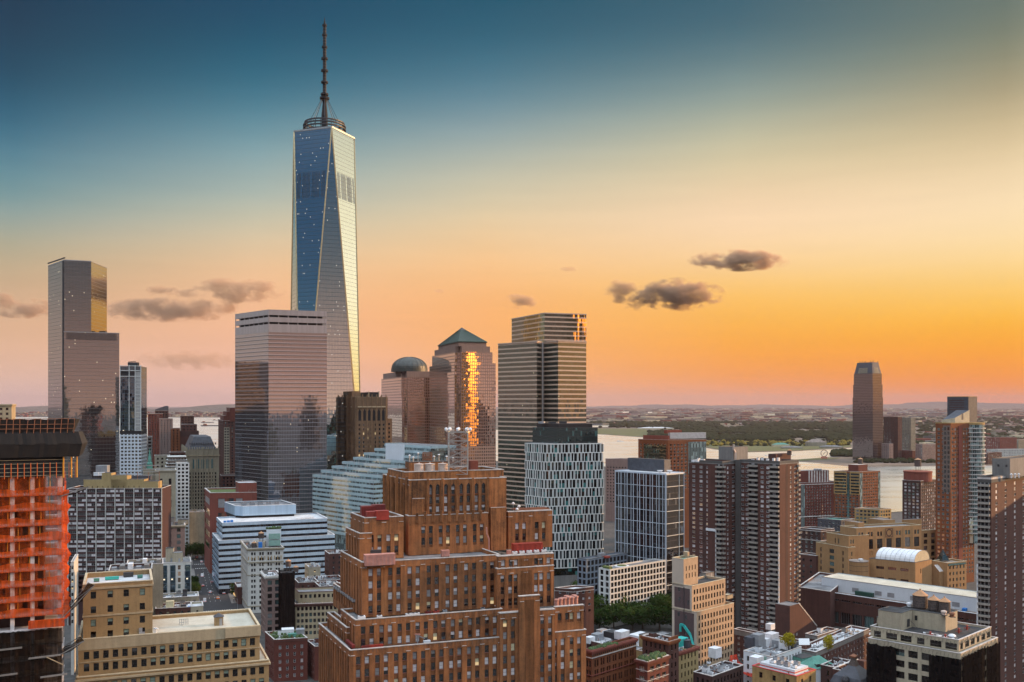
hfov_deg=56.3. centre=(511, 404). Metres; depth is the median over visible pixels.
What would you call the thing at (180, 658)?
window
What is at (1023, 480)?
window
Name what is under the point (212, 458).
arched window
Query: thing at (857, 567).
round hall
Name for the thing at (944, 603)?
water tank
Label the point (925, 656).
window
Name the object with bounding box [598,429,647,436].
park lawn
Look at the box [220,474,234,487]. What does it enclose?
office tower
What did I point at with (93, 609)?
window
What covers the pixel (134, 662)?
window
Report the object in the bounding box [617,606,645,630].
tree
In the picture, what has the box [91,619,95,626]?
window
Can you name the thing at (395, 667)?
window
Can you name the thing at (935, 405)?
hills
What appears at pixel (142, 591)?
window
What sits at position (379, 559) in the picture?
equipment box
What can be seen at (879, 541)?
window
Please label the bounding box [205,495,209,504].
window
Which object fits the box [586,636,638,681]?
loft building
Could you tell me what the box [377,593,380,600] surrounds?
window
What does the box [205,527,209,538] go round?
window
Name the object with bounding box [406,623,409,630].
window
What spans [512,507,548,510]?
roof grating
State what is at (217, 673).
window
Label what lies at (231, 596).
pavement
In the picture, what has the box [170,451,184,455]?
office tower
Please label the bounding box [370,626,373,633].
window
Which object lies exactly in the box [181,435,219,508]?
terracotta tower
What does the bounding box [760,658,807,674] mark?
roof penthouse
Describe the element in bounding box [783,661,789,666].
air conditioner
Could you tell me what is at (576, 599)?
vent pot
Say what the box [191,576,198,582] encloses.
tree
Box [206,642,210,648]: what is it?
window
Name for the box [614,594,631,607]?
tree
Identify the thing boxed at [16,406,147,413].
hills
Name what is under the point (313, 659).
building
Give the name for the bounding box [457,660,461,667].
window
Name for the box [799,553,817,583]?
brick building
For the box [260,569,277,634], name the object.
loft building
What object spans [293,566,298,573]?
water tank
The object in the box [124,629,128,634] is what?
window
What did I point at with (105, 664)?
window
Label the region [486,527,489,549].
drain pipe
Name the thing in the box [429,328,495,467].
granite tower
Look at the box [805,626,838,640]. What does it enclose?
building
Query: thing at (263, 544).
equipment box
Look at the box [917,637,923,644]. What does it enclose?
window
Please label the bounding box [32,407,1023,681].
ground
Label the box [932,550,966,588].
library building
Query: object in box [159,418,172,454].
office tower
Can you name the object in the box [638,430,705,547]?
apartment building
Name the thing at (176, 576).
hotel building
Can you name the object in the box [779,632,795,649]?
tree
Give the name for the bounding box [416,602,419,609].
window
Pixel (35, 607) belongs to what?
construction building
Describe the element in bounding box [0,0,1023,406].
sky
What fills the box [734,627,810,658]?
building
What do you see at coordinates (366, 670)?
window
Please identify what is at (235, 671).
window
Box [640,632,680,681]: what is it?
loft building
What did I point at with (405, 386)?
granite tower
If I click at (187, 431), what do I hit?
office tower
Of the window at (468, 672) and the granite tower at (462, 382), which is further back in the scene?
the granite tower at (462, 382)
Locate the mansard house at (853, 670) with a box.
[830,653,865,681]
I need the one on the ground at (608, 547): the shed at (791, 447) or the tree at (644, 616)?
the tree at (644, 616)
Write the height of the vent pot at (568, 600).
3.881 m
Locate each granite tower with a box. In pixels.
[381,357,428,443]
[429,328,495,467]
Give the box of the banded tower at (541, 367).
[498,313,586,554]
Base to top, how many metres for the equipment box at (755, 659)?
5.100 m
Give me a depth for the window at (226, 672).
293.06 m
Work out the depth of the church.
816.64 m
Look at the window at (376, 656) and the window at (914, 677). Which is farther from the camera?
the window at (914, 677)
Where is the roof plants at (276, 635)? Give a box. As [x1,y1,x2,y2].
[268,631,304,638]
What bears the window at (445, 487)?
in the stepped building at (512, 631)
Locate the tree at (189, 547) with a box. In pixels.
[185,542,194,556]
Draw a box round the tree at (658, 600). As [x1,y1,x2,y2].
[647,594,671,610]
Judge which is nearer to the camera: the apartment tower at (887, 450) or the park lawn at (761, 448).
the apartment tower at (887, 450)
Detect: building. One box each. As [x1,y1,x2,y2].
[0,418,94,681]
[71,554,77,674]
[75,569,270,681]
[108,563,152,570]
[127,558,162,614]
[154,557,190,592]
[155,600,193,614]
[163,591,198,602]
[165,455,188,556]
[171,521,185,556]
[186,508,203,554]
[190,601,202,612]
[204,481,256,573]
[234,582,241,603]
[240,539,284,612]
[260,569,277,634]
[265,630,307,681]
[295,577,318,587]
[295,587,337,638]
[305,562,320,577]
[307,574,339,581]
[308,638,318,680]
[315,580,340,615]
[318,466,586,681]
[324,549,339,574]
[554,585,593,635]
[577,552,627,594]
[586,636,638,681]
[587,638,611,647]
[599,558,665,627]
[605,458,627,521]
[634,653,670,681]
[636,648,641,658]
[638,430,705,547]
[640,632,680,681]
[672,551,733,668]
[679,644,699,681]
[693,660,742,681]
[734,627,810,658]
[743,645,801,681]
[752,663,815,681]
[775,601,816,638]
[799,468,834,526]
[799,526,834,553]
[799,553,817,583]
[799,572,976,629]
[801,625,868,660]
[805,439,826,445]
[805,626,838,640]
[816,516,935,576]
[818,517,854,531]
[820,657,849,681]
[832,659,857,674]
[834,464,879,518]
[855,507,890,523]
[866,604,999,681]
[902,470,935,529]
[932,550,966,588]
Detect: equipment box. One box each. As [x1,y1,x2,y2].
[96,465,109,471]
[105,576,118,579]
[123,572,133,576]
[131,475,151,479]
[166,600,173,607]
[257,541,264,547]
[282,627,293,634]
[296,628,304,636]
[363,552,395,566]
[366,511,375,516]
[375,510,388,520]
[441,550,449,556]
[468,460,477,469]
[511,542,542,552]
[586,635,594,643]
[591,632,603,640]
[596,628,606,631]
[597,552,605,556]
[604,629,615,638]
[614,629,629,638]
[630,631,643,643]
[678,636,687,646]
[708,646,721,658]
[744,635,754,648]
[749,654,763,668]
[751,632,764,647]
[764,631,778,645]
[765,637,769,646]
[766,623,774,630]
[768,453,790,460]
[772,638,779,647]
[779,640,790,649]
[791,641,798,648]
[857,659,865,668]
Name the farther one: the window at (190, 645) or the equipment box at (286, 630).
the equipment box at (286, 630)
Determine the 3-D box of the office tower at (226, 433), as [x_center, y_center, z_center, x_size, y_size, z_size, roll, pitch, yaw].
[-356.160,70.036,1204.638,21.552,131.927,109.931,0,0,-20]
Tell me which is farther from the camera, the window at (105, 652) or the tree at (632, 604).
the tree at (632, 604)
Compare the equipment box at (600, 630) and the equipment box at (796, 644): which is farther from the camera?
the equipment box at (600, 630)
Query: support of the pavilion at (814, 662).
on the ground at (608, 547)
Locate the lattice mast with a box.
[444,427,471,474]
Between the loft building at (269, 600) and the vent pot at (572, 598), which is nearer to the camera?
the vent pot at (572, 598)
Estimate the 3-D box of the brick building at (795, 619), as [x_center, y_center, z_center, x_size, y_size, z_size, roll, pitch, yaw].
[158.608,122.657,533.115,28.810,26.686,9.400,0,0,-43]
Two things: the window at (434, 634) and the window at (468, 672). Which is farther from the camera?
the window at (434, 634)
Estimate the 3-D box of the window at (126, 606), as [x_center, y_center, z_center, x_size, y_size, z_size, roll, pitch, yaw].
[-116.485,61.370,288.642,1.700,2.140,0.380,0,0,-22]
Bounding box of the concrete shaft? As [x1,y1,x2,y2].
[735,459,743,627]
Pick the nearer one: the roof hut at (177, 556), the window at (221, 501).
the roof hut at (177, 556)
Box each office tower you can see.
[0,404,16,419]
[137,465,176,520]
[147,436,151,461]
[148,414,162,467]
[154,454,169,467]
[155,406,167,417]
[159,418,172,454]
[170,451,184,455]
[171,428,179,450]
[180,415,193,430]
[180,424,198,450]
[218,407,234,487]
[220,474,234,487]
[235,309,326,513]
[853,360,882,459]
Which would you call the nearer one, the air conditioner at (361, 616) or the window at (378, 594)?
the air conditioner at (361, 616)
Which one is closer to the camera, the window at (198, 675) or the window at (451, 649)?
the window at (198, 675)
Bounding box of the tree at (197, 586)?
[191,581,200,591]
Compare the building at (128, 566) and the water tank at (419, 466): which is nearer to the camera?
the water tank at (419, 466)
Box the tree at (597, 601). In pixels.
[594,594,609,616]
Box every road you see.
[64,604,243,620]
[191,564,205,568]
[192,555,232,610]
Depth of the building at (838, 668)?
391.45 m
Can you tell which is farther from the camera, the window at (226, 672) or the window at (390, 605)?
the window at (390, 605)
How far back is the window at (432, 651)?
328.29 m
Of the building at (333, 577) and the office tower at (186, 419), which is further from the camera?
the office tower at (186, 419)
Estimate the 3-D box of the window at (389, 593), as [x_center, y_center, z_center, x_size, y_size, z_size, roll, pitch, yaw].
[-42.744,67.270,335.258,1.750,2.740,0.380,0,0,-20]
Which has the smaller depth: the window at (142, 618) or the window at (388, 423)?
the window at (142, 618)
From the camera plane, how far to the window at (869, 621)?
572.67 m
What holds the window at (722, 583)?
in the loft building at (702, 613)
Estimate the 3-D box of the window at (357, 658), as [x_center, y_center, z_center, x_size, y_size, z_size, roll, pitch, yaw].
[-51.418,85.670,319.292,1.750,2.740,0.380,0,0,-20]
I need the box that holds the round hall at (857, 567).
[849,559,868,575]
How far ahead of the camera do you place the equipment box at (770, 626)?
486.92 m
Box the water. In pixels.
[16,417,991,511]
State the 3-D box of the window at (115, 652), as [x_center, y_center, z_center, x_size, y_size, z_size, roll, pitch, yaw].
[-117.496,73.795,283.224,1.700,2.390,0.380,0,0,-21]
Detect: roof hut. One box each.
[165,547,173,561]
[171,517,174,524]
[172,551,182,561]
[178,519,188,523]
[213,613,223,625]
[405,460,447,470]
[639,632,648,646]
[656,631,671,636]
[701,571,713,577]
[725,593,732,598]
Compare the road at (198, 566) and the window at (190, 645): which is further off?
the road at (198, 566)
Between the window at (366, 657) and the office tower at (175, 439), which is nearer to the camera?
the window at (366, 657)
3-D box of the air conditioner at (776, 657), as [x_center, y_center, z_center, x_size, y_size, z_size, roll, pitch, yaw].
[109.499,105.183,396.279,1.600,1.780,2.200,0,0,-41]
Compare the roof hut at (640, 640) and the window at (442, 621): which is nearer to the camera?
the window at (442, 621)
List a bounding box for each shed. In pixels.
[780,446,802,448]
[819,445,843,447]
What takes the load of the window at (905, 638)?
in the stone building at (901, 646)
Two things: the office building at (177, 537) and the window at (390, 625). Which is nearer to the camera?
the window at (390, 625)
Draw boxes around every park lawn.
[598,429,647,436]
[706,443,850,450]
[796,458,836,460]
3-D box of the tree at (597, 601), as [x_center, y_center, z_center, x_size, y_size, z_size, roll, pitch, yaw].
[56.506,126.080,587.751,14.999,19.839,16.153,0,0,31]
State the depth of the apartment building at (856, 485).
1007.72 m
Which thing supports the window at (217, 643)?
in the tan building at (118, 616)
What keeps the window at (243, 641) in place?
in the tan building at (118, 616)
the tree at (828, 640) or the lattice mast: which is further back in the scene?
the tree at (828, 640)
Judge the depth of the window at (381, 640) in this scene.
328.61 m
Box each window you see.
[69,490,113,574]
[84,652,88,658]
[84,664,88,671]
[91,592,95,598]
[91,606,95,612]
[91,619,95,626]
[91,631,95,637]
[93,651,98,658]
[93,663,98,670]
[103,650,108,657]
[103,662,108,669]
[108,590,112,597]
[108,605,112,611]
[108,618,112,624]
[108,630,112,635]
[113,649,117,656]
[113,661,117,668]
[122,648,127,655]
[122,660,127,667]
[124,589,128,596]
[124,604,128,610]
[124,617,128,623]
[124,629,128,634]
[132,648,136,654]
[132,660,136,666]
[140,588,144,594]
[140,603,144,609]
[140,616,144,622]
[141,647,146,654]
[141,659,146,665]
[151,646,155,653]
[151,658,155,665]
[159,676,164,681]
[160,645,164,652]
[160,657,164,664]
[169,645,173,651]
[169,656,173,663]
[169,675,173,681]
[178,644,183,651]
[178,655,183,662]
[178,674,182,681]
[187,673,191,680]
[188,643,192,650]
[188,655,192,661]
[193,458,212,468]
[196,672,201,679]
[197,642,201,649]
[197,654,201,661]
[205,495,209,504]
[205,506,209,515]
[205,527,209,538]
[205,538,209,548]
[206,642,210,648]
[206,653,210,660]
[206,672,210,678]
[215,641,219,647]
[215,652,219,659]
[215,671,219,677]
[218,498,224,507]
[224,640,228,647]
[224,652,228,658]
[224,670,228,676]
[232,639,236,646]
[232,651,236,657]
[233,669,237,676]
[241,639,245,645]
[241,650,245,657]
[241,668,245,675]
[250,638,254,644]
[250,649,254,656]
[250,667,254,674]
[259,667,263,673]
[356,657,359,664]
[356,669,359,677]
[361,626,364,634]
[365,656,368,663]
[365,669,368,676]
[368,569,372,576]
[368,581,372,588]
[368,593,372,601]
[368,606,372,613]
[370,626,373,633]
[375,423,389,447]
[375,655,379,662]
[375,668,379,675]
[377,568,380,575]
[377,581,380,588]
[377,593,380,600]
[377,605,380,612]
[379,625,383,632]
[379,637,383,643]
[384,654,387,662]
[384,667,387,674]
[388,568,391,575]
[388,580,391,587]
[388,592,391,599]
[388,604,391,611]
[388,624,391,631]
[388,637,391,644]
[394,653,397,661]
[394,666,397,673]
[396,567,400,574]
[396,579,399,586]
[396,604,400,611]
[398,636,401,643]
[403,652,406,660]
[403,665,406,672]
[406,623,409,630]
[406,635,409,642]
[408,579,411,586]
[408,591,411,598]
[408,603,411,610]
[413,652,416,659]
[413,664,416,671]
[416,578,419,585]
[416,590,419,597]
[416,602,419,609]
[416,622,419,629]
[421,651,424,658]
[421,663,424,671]
[424,621,427,628]
[431,650,434,657]
[431,662,434,670]
[433,621,436,628]
[433,633,436,640]
[439,649,443,656]
[439,661,442,669]
[439,674,443,681]
[441,620,445,627]
[441,632,445,639]
[444,486,447,494]
[449,648,452,655]
[449,661,452,668]
[449,673,452,680]
[451,486,454,493]
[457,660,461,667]
[457,672,460,680]
[467,647,470,654]
[467,659,470,666]
[467,671,470,678]
[475,646,478,653]
[475,658,478,665]
[475,670,478,678]
[485,645,488,652]
[485,657,488,664]
[485,669,488,677]
[640,443,688,481]
[641,562,663,608]
[678,587,688,618]
[706,466,734,618]
[720,583,731,660]
[741,465,795,627]
[821,529,918,572]
[822,485,830,516]
[835,473,875,506]
[835,611,838,622]
[841,612,849,624]
[853,614,861,626]
[865,616,873,627]
[869,539,872,548]
[874,630,880,636]
[877,539,881,548]
[884,417,900,457]
[886,538,891,547]
[886,632,896,639]
[896,538,900,546]
[896,648,903,655]
[896,659,903,667]
[896,671,903,678]
[901,635,911,642]
[902,418,914,449]
[905,537,909,546]
[908,650,917,658]
[908,662,917,669]
[908,673,917,681]
[914,537,918,545]
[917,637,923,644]
[922,653,930,660]
[922,664,928,671]
[922,676,928,681]
[925,482,933,529]
[930,640,940,646]
[938,428,972,572]
[945,642,956,649]
[986,438,1015,448]
[1014,480,1023,672]
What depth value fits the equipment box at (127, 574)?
304.53 m
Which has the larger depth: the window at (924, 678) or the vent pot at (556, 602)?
the vent pot at (556, 602)
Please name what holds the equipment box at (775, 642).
on the building at (768, 652)
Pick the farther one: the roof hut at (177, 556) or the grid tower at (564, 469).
the grid tower at (564, 469)
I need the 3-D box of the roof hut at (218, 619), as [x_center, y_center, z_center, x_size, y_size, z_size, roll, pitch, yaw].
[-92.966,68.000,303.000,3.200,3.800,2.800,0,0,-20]
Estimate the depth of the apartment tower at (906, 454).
2320.15 m
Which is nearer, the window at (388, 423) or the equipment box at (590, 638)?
the equipment box at (590, 638)
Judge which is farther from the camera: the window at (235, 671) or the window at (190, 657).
the window at (235, 671)
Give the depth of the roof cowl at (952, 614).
340.24 m
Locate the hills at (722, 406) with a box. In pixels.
[586,404,852,407]
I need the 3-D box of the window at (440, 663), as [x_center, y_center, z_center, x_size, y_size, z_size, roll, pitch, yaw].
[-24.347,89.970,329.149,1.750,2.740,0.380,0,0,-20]
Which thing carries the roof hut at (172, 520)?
on the office building at (177, 537)
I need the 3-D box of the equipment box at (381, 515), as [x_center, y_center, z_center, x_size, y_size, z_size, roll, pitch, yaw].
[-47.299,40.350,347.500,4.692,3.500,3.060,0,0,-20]
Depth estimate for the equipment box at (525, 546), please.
360.57 m
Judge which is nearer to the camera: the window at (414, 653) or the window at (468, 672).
the window at (414, 653)
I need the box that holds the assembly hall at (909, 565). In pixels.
[869,547,931,584]
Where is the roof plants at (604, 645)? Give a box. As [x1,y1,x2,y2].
[588,641,617,649]
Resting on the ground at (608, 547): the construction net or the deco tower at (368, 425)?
the deco tower at (368, 425)
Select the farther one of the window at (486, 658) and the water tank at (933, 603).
the water tank at (933, 603)
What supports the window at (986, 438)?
in the apartment tower at (1000, 442)
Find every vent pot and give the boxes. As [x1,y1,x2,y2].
[554,599,558,605]
[558,598,562,605]
[566,596,570,604]
[570,596,574,604]
[573,595,578,603]
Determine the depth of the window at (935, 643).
335.67 m
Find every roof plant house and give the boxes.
[719,444,747,459]
[992,455,1023,477]
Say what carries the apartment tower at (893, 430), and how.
on the ground at (608, 547)
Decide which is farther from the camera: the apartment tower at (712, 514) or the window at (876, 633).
the apartment tower at (712, 514)
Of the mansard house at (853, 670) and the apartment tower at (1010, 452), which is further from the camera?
the apartment tower at (1010, 452)
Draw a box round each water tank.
[258,531,263,541]
[285,559,290,570]
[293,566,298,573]
[414,462,423,470]
[425,462,434,470]
[438,462,447,470]
[684,638,690,647]
[858,457,862,463]
[912,589,927,608]
[914,458,920,470]
[928,594,939,610]
[938,596,950,612]
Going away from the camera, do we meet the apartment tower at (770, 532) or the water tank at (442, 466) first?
the water tank at (442, 466)
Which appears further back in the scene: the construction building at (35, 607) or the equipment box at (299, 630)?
the equipment box at (299, 630)
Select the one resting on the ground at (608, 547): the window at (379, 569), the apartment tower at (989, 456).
the apartment tower at (989, 456)
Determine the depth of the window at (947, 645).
332.24 m
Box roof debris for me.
[923,632,957,638]
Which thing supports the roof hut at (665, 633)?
on the loft building at (654, 641)
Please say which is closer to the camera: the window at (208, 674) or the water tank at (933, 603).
the window at (208, 674)
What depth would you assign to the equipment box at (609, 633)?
426.36 m
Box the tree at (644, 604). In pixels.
[635,601,650,622]
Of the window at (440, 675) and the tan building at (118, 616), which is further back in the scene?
the window at (440, 675)
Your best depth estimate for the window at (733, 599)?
547.51 m
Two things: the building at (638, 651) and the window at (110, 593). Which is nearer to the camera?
the window at (110, 593)
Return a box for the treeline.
[589,416,1023,443]
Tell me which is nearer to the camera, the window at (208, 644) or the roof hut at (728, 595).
the window at (208, 644)
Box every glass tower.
[48,257,118,513]
[120,361,146,475]
[290,17,360,469]
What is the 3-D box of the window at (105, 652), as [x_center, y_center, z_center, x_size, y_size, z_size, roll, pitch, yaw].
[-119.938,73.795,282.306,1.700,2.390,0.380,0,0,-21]
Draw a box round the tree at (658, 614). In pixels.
[646,603,671,630]
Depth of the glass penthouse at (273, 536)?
636.11 m
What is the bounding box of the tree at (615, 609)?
[606,603,624,628]
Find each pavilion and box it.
[772,443,789,446]
[800,655,831,681]
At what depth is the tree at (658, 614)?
571.23 m
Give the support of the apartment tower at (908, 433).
on the ground at (608, 547)
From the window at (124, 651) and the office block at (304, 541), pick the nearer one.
the window at (124, 651)
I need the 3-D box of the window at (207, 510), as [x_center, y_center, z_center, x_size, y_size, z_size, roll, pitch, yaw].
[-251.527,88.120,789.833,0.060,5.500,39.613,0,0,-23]
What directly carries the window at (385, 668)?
in the stepped building at (512, 631)
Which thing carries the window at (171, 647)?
in the tan building at (118, 616)
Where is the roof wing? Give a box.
[793,653,813,661]
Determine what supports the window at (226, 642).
in the tan building at (118, 616)
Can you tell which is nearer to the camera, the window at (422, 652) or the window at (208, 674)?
the window at (208, 674)
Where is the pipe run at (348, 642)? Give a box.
[345,639,354,648]
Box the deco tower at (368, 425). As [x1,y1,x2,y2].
[346,391,391,460]
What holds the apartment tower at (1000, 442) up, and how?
on the ground at (608, 547)
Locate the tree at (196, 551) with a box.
[192,544,202,558]
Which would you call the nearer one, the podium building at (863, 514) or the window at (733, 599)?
the window at (733, 599)
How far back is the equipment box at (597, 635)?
458.90 m
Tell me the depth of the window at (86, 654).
280.60 m
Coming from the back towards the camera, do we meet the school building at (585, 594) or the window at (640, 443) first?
the window at (640, 443)
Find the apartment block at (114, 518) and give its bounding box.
[67,471,170,624]
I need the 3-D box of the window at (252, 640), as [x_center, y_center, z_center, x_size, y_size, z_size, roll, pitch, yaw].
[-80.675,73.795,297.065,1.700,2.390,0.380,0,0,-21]
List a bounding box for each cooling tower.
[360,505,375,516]
[370,504,385,509]
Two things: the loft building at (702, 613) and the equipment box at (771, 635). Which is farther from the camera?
the loft building at (702, 613)
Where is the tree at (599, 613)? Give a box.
[594,607,612,628]
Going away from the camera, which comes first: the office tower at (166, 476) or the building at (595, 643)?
the building at (595, 643)
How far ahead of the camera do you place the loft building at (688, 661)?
417.59 m
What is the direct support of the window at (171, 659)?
in the tan building at (118, 616)
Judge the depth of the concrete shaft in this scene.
546.04 m
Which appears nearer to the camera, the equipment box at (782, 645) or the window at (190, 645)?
the window at (190, 645)
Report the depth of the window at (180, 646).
289.79 m
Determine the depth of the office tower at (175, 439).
1191.84 m
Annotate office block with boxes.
[212,500,334,593]
[313,442,455,549]
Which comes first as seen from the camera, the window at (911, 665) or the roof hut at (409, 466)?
the window at (911, 665)
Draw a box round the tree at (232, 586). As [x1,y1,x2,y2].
[229,583,234,593]
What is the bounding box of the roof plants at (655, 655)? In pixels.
[637,651,666,661]
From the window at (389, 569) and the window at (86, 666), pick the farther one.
the window at (389, 569)
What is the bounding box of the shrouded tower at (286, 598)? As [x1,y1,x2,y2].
[278,568,294,629]
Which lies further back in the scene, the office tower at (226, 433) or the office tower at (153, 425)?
the office tower at (153, 425)
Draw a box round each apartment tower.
[689,458,734,627]
[740,458,800,631]
[882,443,892,458]
[884,416,901,458]
[902,417,914,449]
[902,450,914,458]
[915,444,935,460]
[936,396,985,582]
[977,474,1023,681]
[985,437,1016,451]
[985,451,1001,464]
[987,449,1023,456]
[1017,439,1023,448]
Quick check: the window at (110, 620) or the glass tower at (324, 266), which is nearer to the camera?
the window at (110, 620)
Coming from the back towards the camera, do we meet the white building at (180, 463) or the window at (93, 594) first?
the white building at (180, 463)
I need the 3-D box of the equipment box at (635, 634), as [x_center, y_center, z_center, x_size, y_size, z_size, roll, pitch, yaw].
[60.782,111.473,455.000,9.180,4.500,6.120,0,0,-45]
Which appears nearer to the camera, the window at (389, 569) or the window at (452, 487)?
the window at (389, 569)
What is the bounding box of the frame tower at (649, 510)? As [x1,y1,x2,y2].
[615,458,684,599]
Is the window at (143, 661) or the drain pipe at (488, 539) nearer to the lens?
the window at (143, 661)
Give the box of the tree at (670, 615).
[665,608,671,625]
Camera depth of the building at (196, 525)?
861.40 m
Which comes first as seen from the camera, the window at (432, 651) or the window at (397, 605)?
the window at (432, 651)
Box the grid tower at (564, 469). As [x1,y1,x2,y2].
[525,421,603,598]
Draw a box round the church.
[143,446,155,479]
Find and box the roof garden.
[602,564,628,568]
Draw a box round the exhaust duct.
[370,549,380,552]
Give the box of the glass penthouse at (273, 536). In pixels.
[266,526,281,546]
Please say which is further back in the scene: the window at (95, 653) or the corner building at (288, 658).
the corner building at (288, 658)
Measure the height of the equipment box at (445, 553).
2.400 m
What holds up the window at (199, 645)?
in the tan building at (118, 616)
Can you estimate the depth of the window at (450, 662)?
330.46 m
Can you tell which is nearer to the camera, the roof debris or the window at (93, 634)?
the window at (93, 634)
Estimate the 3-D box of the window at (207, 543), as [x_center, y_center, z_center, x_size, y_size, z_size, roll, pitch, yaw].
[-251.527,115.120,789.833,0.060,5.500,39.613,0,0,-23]
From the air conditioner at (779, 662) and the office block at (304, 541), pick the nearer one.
the air conditioner at (779, 662)
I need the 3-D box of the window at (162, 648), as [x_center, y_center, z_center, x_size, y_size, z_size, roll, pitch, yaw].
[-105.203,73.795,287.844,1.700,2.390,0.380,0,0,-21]
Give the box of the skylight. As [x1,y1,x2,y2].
[799,638,810,648]
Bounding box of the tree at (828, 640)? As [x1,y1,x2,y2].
[823,634,833,653]
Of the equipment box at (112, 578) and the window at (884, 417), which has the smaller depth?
the equipment box at (112, 578)
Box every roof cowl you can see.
[940,610,946,615]
[948,612,955,617]
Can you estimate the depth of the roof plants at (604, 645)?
407.26 m
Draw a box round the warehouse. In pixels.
[637,427,673,428]
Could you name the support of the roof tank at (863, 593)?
on the college building at (830, 600)
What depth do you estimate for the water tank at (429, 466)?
367.95 m
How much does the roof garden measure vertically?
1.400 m
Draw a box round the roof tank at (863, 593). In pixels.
[855,591,873,596]
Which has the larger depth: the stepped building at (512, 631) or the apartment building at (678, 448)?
the apartment building at (678, 448)
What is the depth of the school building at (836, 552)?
695.19 m
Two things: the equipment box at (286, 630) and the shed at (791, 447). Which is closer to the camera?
the equipment box at (286, 630)
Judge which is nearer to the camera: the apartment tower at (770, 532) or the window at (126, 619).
the window at (126, 619)
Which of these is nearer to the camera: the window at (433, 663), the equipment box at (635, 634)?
the window at (433, 663)
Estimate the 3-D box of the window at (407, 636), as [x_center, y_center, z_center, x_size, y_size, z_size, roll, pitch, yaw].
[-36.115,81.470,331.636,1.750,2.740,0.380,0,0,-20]
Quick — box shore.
[212,407,1023,466]
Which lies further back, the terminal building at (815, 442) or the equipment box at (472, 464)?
the terminal building at (815, 442)
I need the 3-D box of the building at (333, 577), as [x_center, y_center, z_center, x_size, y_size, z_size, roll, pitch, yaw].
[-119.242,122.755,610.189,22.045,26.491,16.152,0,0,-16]
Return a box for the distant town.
[16,408,1023,443]
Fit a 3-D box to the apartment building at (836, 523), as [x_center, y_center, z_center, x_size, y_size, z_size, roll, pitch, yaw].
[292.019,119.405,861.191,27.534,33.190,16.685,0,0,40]
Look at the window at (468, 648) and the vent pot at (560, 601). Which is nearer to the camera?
the window at (468, 648)
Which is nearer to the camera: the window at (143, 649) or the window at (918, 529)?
the window at (143, 649)
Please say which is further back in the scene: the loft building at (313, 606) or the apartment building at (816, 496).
the apartment building at (816, 496)
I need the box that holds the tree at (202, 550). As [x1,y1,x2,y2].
[198,542,203,554]
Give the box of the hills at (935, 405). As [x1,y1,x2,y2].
[840,402,1023,408]
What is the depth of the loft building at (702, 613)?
455.58 m
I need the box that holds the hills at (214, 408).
[119,404,234,413]
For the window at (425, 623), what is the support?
in the stepped building at (512, 631)
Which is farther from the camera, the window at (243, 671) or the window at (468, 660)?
the window at (468, 660)
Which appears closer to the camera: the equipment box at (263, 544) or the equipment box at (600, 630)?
the equipment box at (600, 630)
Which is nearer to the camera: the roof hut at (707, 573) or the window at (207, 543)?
the roof hut at (707, 573)
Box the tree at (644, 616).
[634,606,652,628]
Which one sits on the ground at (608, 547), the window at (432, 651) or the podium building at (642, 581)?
the podium building at (642, 581)
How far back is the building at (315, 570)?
641.91 m
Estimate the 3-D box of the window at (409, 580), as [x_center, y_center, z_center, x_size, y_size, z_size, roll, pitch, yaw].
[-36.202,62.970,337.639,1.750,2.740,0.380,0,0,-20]
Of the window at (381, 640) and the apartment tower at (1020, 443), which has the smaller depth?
the window at (381, 640)
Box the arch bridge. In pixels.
[883,408,946,415]
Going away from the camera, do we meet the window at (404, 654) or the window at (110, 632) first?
the window at (110, 632)
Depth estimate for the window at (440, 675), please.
329.26 m
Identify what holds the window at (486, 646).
in the stepped building at (512, 631)
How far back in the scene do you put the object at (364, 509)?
350.44 m
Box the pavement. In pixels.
[189,555,236,602]
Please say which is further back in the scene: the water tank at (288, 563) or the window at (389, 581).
the water tank at (288, 563)
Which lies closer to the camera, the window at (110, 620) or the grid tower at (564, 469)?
the window at (110, 620)
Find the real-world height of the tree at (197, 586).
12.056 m
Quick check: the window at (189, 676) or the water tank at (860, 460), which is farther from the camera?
the water tank at (860, 460)
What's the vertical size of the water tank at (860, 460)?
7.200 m
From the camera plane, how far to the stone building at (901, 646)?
341.87 m
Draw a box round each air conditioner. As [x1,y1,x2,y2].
[358,615,365,618]
[773,655,779,660]
[776,660,782,664]
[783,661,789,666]
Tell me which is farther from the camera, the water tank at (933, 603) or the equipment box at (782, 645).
the equipment box at (782, 645)
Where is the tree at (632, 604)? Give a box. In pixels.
[626,600,640,622]
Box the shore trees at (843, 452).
[706,439,935,462]
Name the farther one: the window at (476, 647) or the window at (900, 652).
the window at (900, 652)

